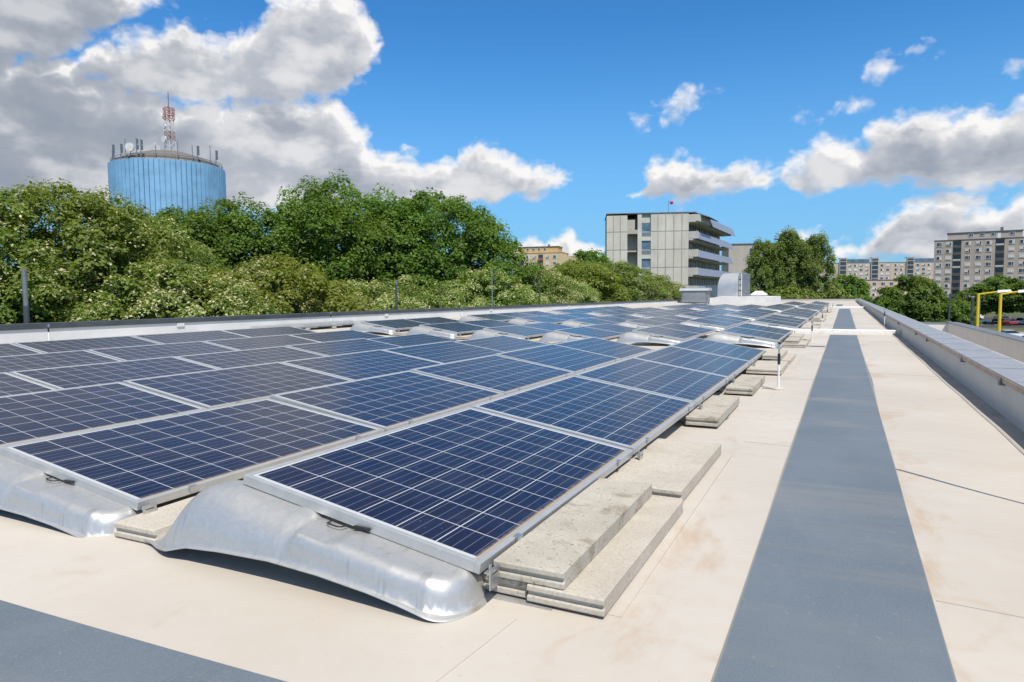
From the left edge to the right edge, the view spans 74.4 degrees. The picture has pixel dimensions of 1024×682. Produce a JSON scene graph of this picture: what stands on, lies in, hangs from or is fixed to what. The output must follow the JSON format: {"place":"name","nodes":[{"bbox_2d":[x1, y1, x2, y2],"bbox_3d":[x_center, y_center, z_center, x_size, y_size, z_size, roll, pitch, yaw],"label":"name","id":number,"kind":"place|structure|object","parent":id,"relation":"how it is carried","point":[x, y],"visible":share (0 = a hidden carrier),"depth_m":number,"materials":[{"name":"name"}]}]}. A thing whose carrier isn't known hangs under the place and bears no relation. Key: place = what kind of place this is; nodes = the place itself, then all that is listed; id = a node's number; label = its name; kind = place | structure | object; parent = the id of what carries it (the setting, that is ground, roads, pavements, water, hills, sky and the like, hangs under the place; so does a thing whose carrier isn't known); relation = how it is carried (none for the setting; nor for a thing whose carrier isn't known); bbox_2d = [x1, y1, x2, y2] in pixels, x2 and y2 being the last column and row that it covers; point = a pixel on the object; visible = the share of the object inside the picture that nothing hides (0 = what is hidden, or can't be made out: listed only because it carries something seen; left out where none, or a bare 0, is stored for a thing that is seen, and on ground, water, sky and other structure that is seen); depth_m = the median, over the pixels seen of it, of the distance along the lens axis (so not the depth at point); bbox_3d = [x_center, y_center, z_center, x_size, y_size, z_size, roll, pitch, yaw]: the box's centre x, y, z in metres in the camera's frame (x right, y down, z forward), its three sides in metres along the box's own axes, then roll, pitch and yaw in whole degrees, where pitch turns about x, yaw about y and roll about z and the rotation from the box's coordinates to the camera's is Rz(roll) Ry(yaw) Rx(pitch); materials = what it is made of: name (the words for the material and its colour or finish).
{"place":"outdoors","nodes":[
{"label":"outdoors","id":0,"kind":"place"},
{"bbox_2d":[0,301,1023,681],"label":"roof deck","id":1,"kind":"structure","parent":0,"point":[292,625],"depth_m":2.18,"materials":[{"name":"concrete"}]},
{"bbox_2d":[0,350,121,372],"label":"solar panel","id":2,"kind":"object","parent":1,"relation":"on","point":[8,364],"visible":0.46,"depth_m":7.54,"materials":[{"name":"blue glass"}]},
{"bbox_2d":[0,455,156,537],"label":"panel support","id":3,"kind":"object","parent":1,"relation":"on","point":[67,506],"visible":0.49,"depth_m":2.79,"materials":[{"name":"metal"}]},
{"bbox_2d":[0,398,384,510],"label":"solar panel","id":4,"kind":"object","parent":3,"relation":"on","point":[137,466],"visible":0.89,"depth_m":3.43,"materials":[{"name":"blue glass"}]},
{"bbox_2d":[12,336,159,352],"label":"solar panel","id":5,"kind":"object","parent":1,"relation":"on","point":[48,346],"visible":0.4,"depth_m":9.44,"materials":[{"name":"blue glass"}]},
{"bbox_2d":[9,356,217,388],"bbox_3d":[-3.716,0.326,6.589,1.004,0.183,1.650,1,4,26],"label":"solar panel","id":6,"kind":"object","parent":1,"relation":"on","point":[81,375],"visible":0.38,"depth_m":6.50,"materials":[{"name":"blue glass"}]},
{"bbox_2d":[0,600,286,681],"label":"walkway","id":7,"kind":"structure","parent":1,"relation":"on","point":[37,646],"depth_m":1.75,"materials":[{"name":"rubber"}]},
{"bbox_2d":[114,496,194,543],"bbox_3d":[-1.232,0.707,3.076,0.235,0.058,1.060,1,4,25],"label":"concrete slab","id":8,"kind":"object","parent":1,"relation":"on","point":[154,525],"depth_m":2.64,"materials":[{"name":"concrete"}]},
{"bbox_2d":[87,341,235,360],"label":"solar panel","id":9,"kind":"object","parent":1,"relation":"on","point":[156,351],"visible":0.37,"depth_m":8.74,"materials":[{"name":"blue glass"}]},
{"bbox_2d":[131,330,247,343],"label":"solar panel","id":10,"kind":"object","parent":1,"relation":"on","point":[166,338],"visible":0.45,"depth_m":10.95,"materials":[{"name":"blue glass"}]},
{"bbox_2d":[122,362,350,408],"bbox_3d":[-2.289,0.366,5.888,1.004,0.183,1.650,2,4,26],"label":"solar panel","id":11,"kind":"object","parent":1,"relation":"on","point":[209,389],"visible":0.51,"depth_m":5.72,"materials":[{"name":"blue glass"}]},
{"bbox_2d":[174,346,324,368],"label":"solar panel","id":12,"kind":"object","parent":1,"relation":"on","point":[228,359],"visible":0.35,"depth_m":8.05,"materials":[{"name":"blue glass"}]},
{"bbox_2d":[203,334,317,349],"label":"solar panel","id":13,"kind":"object","parent":1,"relation":"on","point":[257,342],"visible":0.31,"depth_m":10.24,"materials":[{"name":"blue glass"}]},
{"bbox_2d":[222,326,315,336],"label":"solar panel","id":14,"kind":"object","parent":1,"relation":"on","point":[267,331],"visible":0.45,"depth_m":12.49,"materials":[{"name":"blue glass"}]},
{"bbox_2d":[290,330,385,341],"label":"solar panel","id":15,"kind":"object","parent":1,"relation":"on","point":[334,335],"visible":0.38,"depth_m":11.79,"materials":[{"name":"blue glass"}]},
{"bbox_2d":[285,338,402,355],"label":"solar panel","id":16,"kind":"object","parent":1,"relation":"on","point":[328,348],"visible":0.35,"depth_m":9.54,"materials":[{"name":"blue glass"}]},
{"bbox_2d":[144,480,554,622],"bbox_3d":[-0.629,0.661,2.302,1.610,0.242,0.344,2,5,26],"label":"panel support","id":17,"kind":"object","parent":1,"relation":"on","point":[236,518],"visible":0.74,"depth_m":2.15,"materials":[{"name":"silver metal"}]},
{"bbox_2d":[281,349,441,379],"bbox_3d":[-1.552,0.260,7.383,1.004,0.183,1.650,2,4,26],"label":"solar panel","id":18,"kind":"object","parent":1,"relation":"on","point":[360,365],"visible":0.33,"depth_m":7.27,"materials":[{"name":"blue glass"}]},
{"bbox_2d":[270,370,504,431],"bbox_3d":[-0.862,0.426,5.188,1.004,0.183,1.650,2,5,26],"label":"solar panel","id":19,"kind":"object","parent":1,"relation":"on","point":[389,402],"visible":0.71,"depth_m":5.00,"materials":[{"name":"blue glass"}]},
{"bbox_2d":[369,333,459,346],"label":"solar panel","id":20,"kind":"object","parent":1,"relation":"on","point":[411,339],"visible":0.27,"depth_m":11.12,"materials":[{"name":"blue glass"}]},
{"bbox_2d":[406,326,460,338],"bbox_3d":[-1.672,-0.189,14.559,1.610,0.242,0.344,1,5,26],"label":"panel support","id":21,"kind":"object","parent":1,"relation":"on","point":[418,330],"visible":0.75,"depth_m":14.46,"materials":[{"name":"metal"}]},
{"bbox_2d":[419,322,487,333],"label":"solar panel","id":22,"kind":"object","parent":21,"relation":"on","point":[456,327],"visible":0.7,"depth_m":15.02,"materials":[{"name":"blue glass"}]},
{"bbox_2d":[381,341,503,362],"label":"solar panel","id":23,"kind":"object","parent":1,"relation":"on","point":[446,351],"visible":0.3,"depth_m":8.81,"materials":[{"name":"blue glass"}]},
{"bbox_2d":[410,354,575,394],"bbox_3d":[-0.123,0.314,6.682,1.004,0.182,1.650,2,5,26],"label":"solar panel","id":24,"kind":"object","parent":1,"relation":"on","point":[502,374],"visible":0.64,"depth_m":6.54,"materials":[{"name":"blue glass"}]},
{"bbox_2d":[469,330,528,339],"bbox_3d":[-0.245,-0.100,13.861,1.610,0.242,0.344,1,5,26],"label":"panel support","id":25,"kind":"object","parent":1,"relation":"on","point":[480,334],"visible":0.56,"depth_m":13.87,"materials":[{"name":"metal"}]},
{"bbox_2d":[483,325,553,337],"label":"solar panel","id":26,"kind":"object","parent":25,"relation":"on","point":[521,331],"visible":0.82,"depth_m":14.33,"materials":[{"name":"blue glass"}]},
{"bbox_2d":[454,335,546,351],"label":"solar panel","id":27,"kind":"object","parent":1,"relation":"on","point":[504,343],"visible":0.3,"depth_m":10.38,"materials":[{"name":"blue glass"}]},
{"bbox_2d":[495,344,621,372],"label":"solar panel","id":28,"kind":"object","parent":1,"relation":"on","point":[565,358],"visible":0.75,"depth_m":8.06,"materials":[{"name":"blue glass"}]},
{"bbox_2d":[539,332,584,342],"bbox_3d":[1.181,-0.047,13.161,1.610,0.242,0.344,1,5,26],"label":"panel support","id":29,"kind":"object","parent":1,"relation":"on","point":[553,337],"visible":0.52,"depth_m":13.18,"materials":[{"name":"metal"}]},
{"bbox_2d":[554,326,622,338],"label":"solar panel","id":30,"kind":"object","parent":29,"relation":"on","point":[585,332],"visible":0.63,"depth_m":13.68,"materials":[{"name":"blue glass"}]},
{"bbox_2d":[555,337,654,359],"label":"solar panel","id":31,"kind":"object","parent":1,"relation":"on","point":[608,347],"visible":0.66,"depth_m":9.61,"materials":[{"name":"blue glass"}]},
{"bbox_2d":[616,332,682,344],"bbox_3d":[2.607,-0.038,12.458,1.610,0.242,0.344,1,5,26],"label":"panel support","id":32,"kind":"object","parent":1,"relation":"on","point":[628,337],"visible":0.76,"depth_m":12.42,"materials":[{"name":"metal"}]},
{"bbox_2d":[632,326,702,340],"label":"solar panel","id":33,"kind":"object","parent":32,"relation":"on","point":[670,333],"visible":0.98,"depth_m":12.93,"materials":[{"name":"blue glass"}]},
{"bbox_2d":[606,454,731,617],"bbox_3d":[0.582,0.728,3.026,0.470,0.008,2.150,1,5,26],"label":"protection sheet","id":34,"kind":"object","parent":1,"relation":"on","point":[691,503],"visible":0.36,"depth_m":2.59,"materials":[{"name":"plastic"}]},
{"bbox_2d":[482,563,527,597],"bbox_3d":[0.164,0.728,2.584,0.245,0.053,1.040,1,4,26],"label":"concrete slab","id":35,"kind":"object","parent":34,"relation":"on","point":[512,587],"depth_m":2.09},
{"bbox_2d":[494,478,651,589],"bbox_3d":[0.275,0.677,2.514,0.235,0.054,1.040,1,4,26],"label":"concrete slab","id":36,"kind":"object","parent":35,"relation":"on","point":[563,547],"depth_m":2.31,"materials":[{"name":"concrete"}]},
{"bbox_2d":[527,496,682,616],"bbox_3d":[0.388,0.734,2.463,0.245,0.053,1.050,2,4,26],"label":"concrete slab","id":37,"kind":"object","parent":34,"relation":"on","point":[599,584],"depth_m":2.20,"materials":[{"name":"concrete"}]},
{"bbox_2d":[605,438,720,500],"bbox_3d":[0.799,0.650,3.522,0.400,0.056,1.040,2,4,27],"label":"concrete slab","id":38,"kind":"object","parent":34,"relation":"on","point":[671,468],"depth_m":3.40,"materials":[{"name":"concrete"}]},
{"bbox_2d":[627,450,642,460],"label":"panel support","id":39,"kind":"object","parent":38,"relation":"on","point":[639,454],"depth_m":3.54,"materials":[{"name":"metal"}]},
{"bbox_2d":[243,407,632,573],"bbox_3d":[-0.171,0.546,2.990,1.004,0.183,1.650,2,5,26],"label":"solar panel","id":40,"kind":"object","parent":39,"relation":"on","point":[475,490],"visible":1,"depth_m":2.67,"materials":[{"name":"glass"}]},
{"bbox_2d":[679,288,711,303],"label":"ventilation box","id":41,"kind":"object","parent":1,"relation":"on","point":[695,295],"visible":0.85,"depth_m":53.01,"materials":[{"name":"grey metal"}]},
{"bbox_2d":[678,403,728,421],"bbox_3d":[0.841,0.445,5.282,1.610,0.242,0.344,2,5,26],"label":"panel support","id":42,"kind":"object","parent":1,"relation":"on","point":[683,418],"visible":0.02,"depth_m":4.97,"materials":[{"name":"metal"}]},
{"bbox_2d":[470,375,695,454],"bbox_3d":[0.566,0.436,4.485,1.004,0.183,1.650,2,5,26],"label":"solar panel","id":43,"kind":"object","parent":42,"relation":"on","point":[635,420],"visible":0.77,"depth_m":4.28,"materials":[{"name":"blue glass"}]},
{"bbox_2d":[686,395,738,426],"bbox_3d":[1.562,0.527,5.192,0.220,0.060,1.100,1,4,26],"label":"concrete slab","id":44,"kind":"object","parent":1,"relation":"on","point":[716,410],"depth_m":4.96,"materials":[{"name":"concrete"}]},
{"bbox_2d":[717,378,734,391],"bbox_3d":[1.579,0.337,6.776,1.610,0.242,0.344,2,5,26],"label":"panel support","id":45,"kind":"object","parent":1,"relation":"on","point":[722,389],"visible":0.06,"depth_m":6.46,"materials":[{"name":"metal"}]},
{"bbox_2d":[573,357,729,405],"bbox_3d":[1.304,0.327,5.979,1.004,0.182,1.650,2,5,26],"label":"solar panel","id":46,"kind":"object","parent":45,"relation":"on","point":[696,386],"visible":0.84,"depth_m":5.83,"materials":[{"name":"blue glass"}]},
{"bbox_2d":[433,320,1023,681],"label":"membrane seam","id":47,"kind":"object","parent":1,"relation":"on","point":[473,651],"visible":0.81,"depth_m":1.94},
{"bbox_2d":[726,374,764,394],"bbox_3d":[2.318,0.422,6.656,0.235,0.060,1.080,1,4,26],"label":"concrete slab","id":48,"kind":"object","parent":1,"relation":"on","point":[747,384],"depth_m":6.39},
{"bbox_2d":[710,296,780,304],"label":"roof plinth","id":49,"kind":"structure","parent":1,"relation":"on","point":[769,300],"depth_m":57.36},
{"bbox_2d":[718,273,749,295],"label":"air duct","id":50,"kind":"object","parent":49,"relation":"on","point":[733,284],"visible":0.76,"depth_m":59.85,"materials":[{"name":"metal"}]},
{"bbox_2d":[706,333,793,347],"bbox_3d":[4.034,-0.014,11.756,1.610,0.242,0.344,1,5,26],"label":"panel support","id":51,"kind":"object","parent":1,"relation":"on","point":[727,338],"visible":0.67,"depth_m":11.66,"materials":[{"name":"metal"}]},
{"bbox_2d":[764,356,802,373],"bbox_3d":[3.536,0.297,8.979,0.500,0.008,2.350,1,5,26],"label":"protection sheet","id":52,"kind":"object","parent":1,"relation":"on","point":[790,368],"visible":0.36,"depth_m":8.66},
{"bbox_2d":[746,360,787,374],"bbox_3d":[3.100,0.314,8.162,0.380,0.056,1.040,1,4,26],"label":"concrete slab","id":53,"kind":"object","parent":52,"relation":"on","point":[764,367],"depth_m":7.86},
{"bbox_2d":[711,335,956,681],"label":"walkway","id":54,"kind":"structure","parent":1,"relation":"on","point":[836,588],"depth_m":2.28,"materials":[{"name":"rubber"}]},
{"bbox_2d":[788,329,900,334],"bbox_3d":[7.456,-0.215,15.305,2.370,0.100,0.480,1,5,26],"label":"cable duct","id":55,"kind":"object","parent":1,"relation":"on","point":[851,331],"visible":0.81,"depth_m":15.16,"materials":[{"name":"white plastic"}]},
{"bbox_2d":[857,303,1023,454],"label":"roof edge roll","id":56,"kind":"object","parent":1,"relation":"on","point":[1010,439],"visible":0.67,"depth_m":5.45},
{"bbox_2d":[0,311,1023,331],"bbox_3d":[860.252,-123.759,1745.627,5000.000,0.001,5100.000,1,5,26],"label":"ground","id":57,"kind":"structure","parent":0,"point":[1010,314],"depth_m":194.16,"materials":[{"name":"plant"}]},
{"bbox_2d":[0,187,84,323],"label":"linden tree","id":58,"kind":"object","parent":57,"relation":"on","point":[7,310],"visible":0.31,"depth_m":18.35,"materials":[{"name":"green plant"}]},
{"bbox_2d":[0,176,209,323],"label":"linden tree","id":59,"kind":"object","parent":57,"relation":"on","point":[100,215],"visible":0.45,"depth_m":19.71,"materials":[{"name":"green plant"}]},
{"bbox_2d":[30,194,231,322],"bbox_3d":[-13.010,0.656,24.616,7.055,11.744,8.298,3,5,37],"label":"linden tree","id":60,"kind":"object","parent":57,"relation":"on","point":[197,253],"visible":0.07,"depth_m":23.01,"materials":[{"name":"green plant"}]},
{"bbox_2d":[107,95,226,254],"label":"water tower","id":61,"kind":"structure","parent":57,"relation":"on","point":[156,179],"depth_m":165.14,"materials":[{"name":"metal"}]},
{"bbox_2d":[67,191,266,309],"bbox_3d":[-15.662,-0.517,31.068,9.889,13.182,10.914,-3,5,-31],"label":"maple tree","id":62,"kind":"object","parent":57,"relation":"on","point":[193,222],"visible":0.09,"depth_m":30.43,"materials":[{"name":"green plant"}]},
{"bbox_2d":[56,256,289,321],"bbox_3d":[-9.920,2.145,20.462,7.738,9.342,8.253,-4,6,-42],"label":"linden tree","id":63,"kind":"object","parent":57,"relation":"on","point":[102,297],"visible":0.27,"depth_m":18.93,"materials":[{"name":"green plant"}]},
{"bbox_2d":[135,254,349,318],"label":"linden tree","id":64,"kind":"object","parent":57,"relation":"on","point":[311,306],"visible":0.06,"depth_m":23.41,"materials":[{"name":"green plant"}]},
{"bbox_2d":[165,249,382,316],"bbox_3d":[-8.009,1.632,24.129,7.881,9.800,7.997,0,4,3],"label":"broadleaf tree","id":65,"kind":"object","parent":57,"relation":"on","point":[339,301],"visible":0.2,"depth_m":22.89,"materials":[{"name":"green plant"}]},
{"bbox_2d":[191,189,384,303],"bbox_3d":[-13.280,-0.778,33.746,12.828,13.293,9.192,2,5,29],"label":"maple tree","id":66,"kind":"object","parent":57,"relation":"on","point":[271,223],"visible":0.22,"depth_m":31.78,"materials":[{"name":"green plant"}]},
{"bbox_2d":[264,175,448,309],"bbox_3d":[-9.818,-1.400,37.081,11.601,14.013,10.512,0,4,10],"label":"maple tree","id":67,"kind":"object","parent":57,"relation":"on","point":[346,242],"visible":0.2,"depth_m":33.70,"materials":[{"name":"green plant"}]},
{"bbox_2d":[301,277,431,312],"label":"linden tree","id":68,"kind":"object","parent":57,"relation":"on","point":[368,290],"visible":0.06,"depth_m":26.87,"materials":[{"name":"green plant"}]},
{"bbox_2d":[268,169,510,308],"bbox_3d":[-6.412,-2.149,40.090,14.532,15.059,10.413,-1,4,-8],"label":"maple tree","id":69,"kind":"object","parent":57,"relation":"on","point":[385,206],"visible":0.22,"depth_m":37.18,"materials":[{"name":"green plant"}]},
{"bbox_2d":[372,273,488,309],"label":"linden tree","id":70,"kind":"object","parent":57,"relation":"on","point":[443,301],"visible":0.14,"depth_m":31.29,"materials":[{"name":"green plant"}]},
{"bbox_2d":[364,187,556,307],"bbox_3d":[-3.386,-2.313,41.299,12.546,15.154,11.368,-2,4,-21],"label":"maple tree","id":71,"kind":"object","parent":57,"relation":"on","point":[478,226],"visible":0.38,"depth_m":38.89,"materials":[{"name":"green plant"}]},
{"bbox_2d":[422,266,552,307],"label":"linden tree","id":72,"kind":"object","parent":57,"relation":"on","point":[503,281],"visible":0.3,"depth_m":35.61,"materials":[{"name":"green plant"}]},
{"bbox_2d":[502,262,584,303],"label":"linden tree","id":73,"kind":"object","parent":57,"relation":"on","point":[561,283],"visible":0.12,"depth_m":41.25,"materials":[{"name":"green plant"}]},
{"bbox_2d":[512,244,577,281],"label":"apartment block","id":74,"kind":"structure","parent":57,"relation":"on","point":[548,255],"depth_m":282.65,"materials":[{"name":"paint"}]},
{"bbox_2d":[514,274,604,302],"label":"linden tree","id":75,"kind":"object","parent":57,"relation":"on","point":[590,296],"visible":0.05,"depth_m":49.07,"materials":[{"name":"green plant"}]},
{"bbox_2d":[546,256,631,302],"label":"broadleaf tree","id":76,"kind":"object","parent":57,"relation":"on","point":[578,271],"visible":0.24,"depth_m":61.19,"materials":[{"name":"green plant"}]},
{"bbox_2d":[585,260,670,301],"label":"linden tree","id":77,"kind":"object","parent":57,"relation":"on","point":[629,274],"visible":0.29,"depth_m":64.36,"materials":[{"name":"green plant"}]},
{"bbox_2d":[620,268,683,300],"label":"linden tree","id":78,"kind":"object","parent":57,"relation":"on","point":[662,279],"visible":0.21,"depth_m":68.11,"materials":[{"name":"green plant"}]},
{"bbox_2d":[605,201,734,296],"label":"office building","id":79,"kind":"structure","parent":57,"relation":"on","point":[684,248],"depth_m":135.67,"materials":[{"name":"concrete"}]},
{"bbox_2d":[742,237,788,298],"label":"poplar tree","id":80,"kind":"object","parent":57,"relation":"on","point":[766,274],"visible":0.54,"depth_m":83.44,"materials":[{"name":"green plant"}]},
{"bbox_2d":[759,225,822,295],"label":"poplar tree","id":81,"kind":"object","parent":57,"relation":"on","point":[788,256],"visible":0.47,"depth_m":83.16,"materials":[{"name":"green plant"}]},
{"bbox_2d":[794,229,844,297],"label":"poplar tree","id":82,"kind":"object","parent":57,"relation":"on","point":[820,252],"visible":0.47,"depth_m":83.92,"materials":[{"name":"green plant"}]},
{"bbox_2d":[819,273,873,302],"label":"broadleaf tree","id":83,"kind":"object","parent":57,"relation":"on","point":[851,288],"visible":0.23,"depth_m":101.18,"materials":[{"name":"green plant"}]},
{"bbox_2d":[821,257,933,291],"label":"apartment block","id":84,"kind":"structure","parent":57,"relation":"on","point":[873,269],"depth_m":441.78,"materials":[{"name":"concrete"}]},
{"bbox_2d":[872,273,947,321],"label":"broadleaf tree","id":85,"kind":"object","parent":57,"relation":"on","point":[921,308],"visible":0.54,"depth_m":79.48,"materials":[{"name":"green plant"}]},
{"bbox_2d":[927,298,981,326],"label":"broadleaf tree","id":86,"kind":"object","parent":57,"relation":"on","point":[959,315],"visible":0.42,"depth_m":77.33,"materials":[{"name":"green plant"}]},
{"bbox_2d":[933,227,1023,298],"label":"tower block","id":87,"kind":"structure","parent":57,"relation":"on","point":[963,260],"depth_m":250.96,"materials":[{"name":"concrete"}]},
{"bbox_2d":[980,317,1023,327],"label":"car park","id":88,"kind":"structure","parent":57,"relation":"on","point":[990,323],"depth_m":148.91,"materials":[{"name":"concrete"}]},
{"bbox_2d":[954,286,1006,315],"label":"broadleaf tree","id":89,"kind":"object","parent":88,"relation":"on","point":[983,303],"visible":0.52,"depth_m":151.81,"materials":[{"name":"green plant"}]},
{"bbox_2d":[965,274,1023,314],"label":"broadleaf tree","id":90,"kind":"object","parent":88,"relation":"on","point":[996,282],"visible":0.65,"depth_m":150.94,"materials":[{"name":"green plant"}]},
{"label":"building wall","id":91,"kind":"structure","parent":57,"relation":"on","visible":0},
{"bbox_2d":[0,299,680,343],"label":"parapet wall","id":92,"kind":"structure","parent":91,"relation":"on","point":[21,332],"depth_m":14.57,"materials":[{"name":"concrete"}]},
{"bbox_2d":[856,299,1023,431],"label":"parapet wall","id":93,"kind":"structure","parent":91,"relation":"on","point":[993,379],"depth_m":6.88,"materials":[{"name":"metal"}]},
{"bbox_2d":[855,301,1023,448],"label":"gutter","id":94,"kind":"object","parent":93,"relation":"attached to","point":[1011,429],"visible":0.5,"depth_m":6.20,"materials":[{"name":"metal"}]},
{"bbox_2d":[0,0,1023,273],"label":"sky","id":95,"kind":"structure","parent":0,"point":[889,129],"materials":[{"name":"blue"}]},
{"bbox_2d":[721,243,821,291],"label":"office building","id":96,"kind":"structure","parent":0,"point":[737,255],"depth_m":198.62,"materials":[{"name":"concrete"}]},
{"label":"panel support","id":97,"kind":"object","parent":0,"visible":0},
{"bbox_2d":[633,346,751,379],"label":"solar panel","id":98,"kind":"object","parent":97,"relation":"on","point":[730,367],"visible":0.81,"depth_m":7.36,"materials":[{"name":"blue glass"}]},
{"bbox_2d":[669,337,765,363],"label":"solar panel","id":99,"kind":"object","parent":97,"relation":"on","point":[726,349],"visible":0.81,"depth_m":8.86,"materials":[{"name":"blue glass"}]},
{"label":"panel support","id":100,"kind":"object","parent":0,"visible":0},
{"bbox_2d":[0,382,206,446],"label":"solar panel","id":101,"kind":"object","parent":100,"relation":"on","point":[28,417],"visible":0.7,"depth_m":4.55,"materials":[{"name":"blue glass"}]},
{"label":"panel support","id":102,"kind":"object","parent":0,"visible":0},
{"bbox_2d":[0,372,55,395],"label":"solar panel","id":103,"kind":"object","parent":102,"relation":"on","point":[11,384],"visible":0.45,"depth_m":5.70,"materials":[{"name":"blue glass"}]},
{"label":"panel support","id":104,"kind":"object","parent":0,"visible":0},
{"bbox_2d":[720,326,786,341],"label":"solar panel","id":105,"kind":"object","parent":104,"relation":"on","point":[758,334],"visible":1,"depth_m":12.17,"materials":[{"name":"blue glass"}]},
{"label":"terrace base","id":106,"kind":"structure","parent":0,"visible":0},
{"bbox_2d":[921,322,1023,362],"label":"terrace wall","id":107,"kind":"structure","parent":106,"relation":"on","point":[1008,345],"depth_m":18.42,"materials":[{"name":"paint"}]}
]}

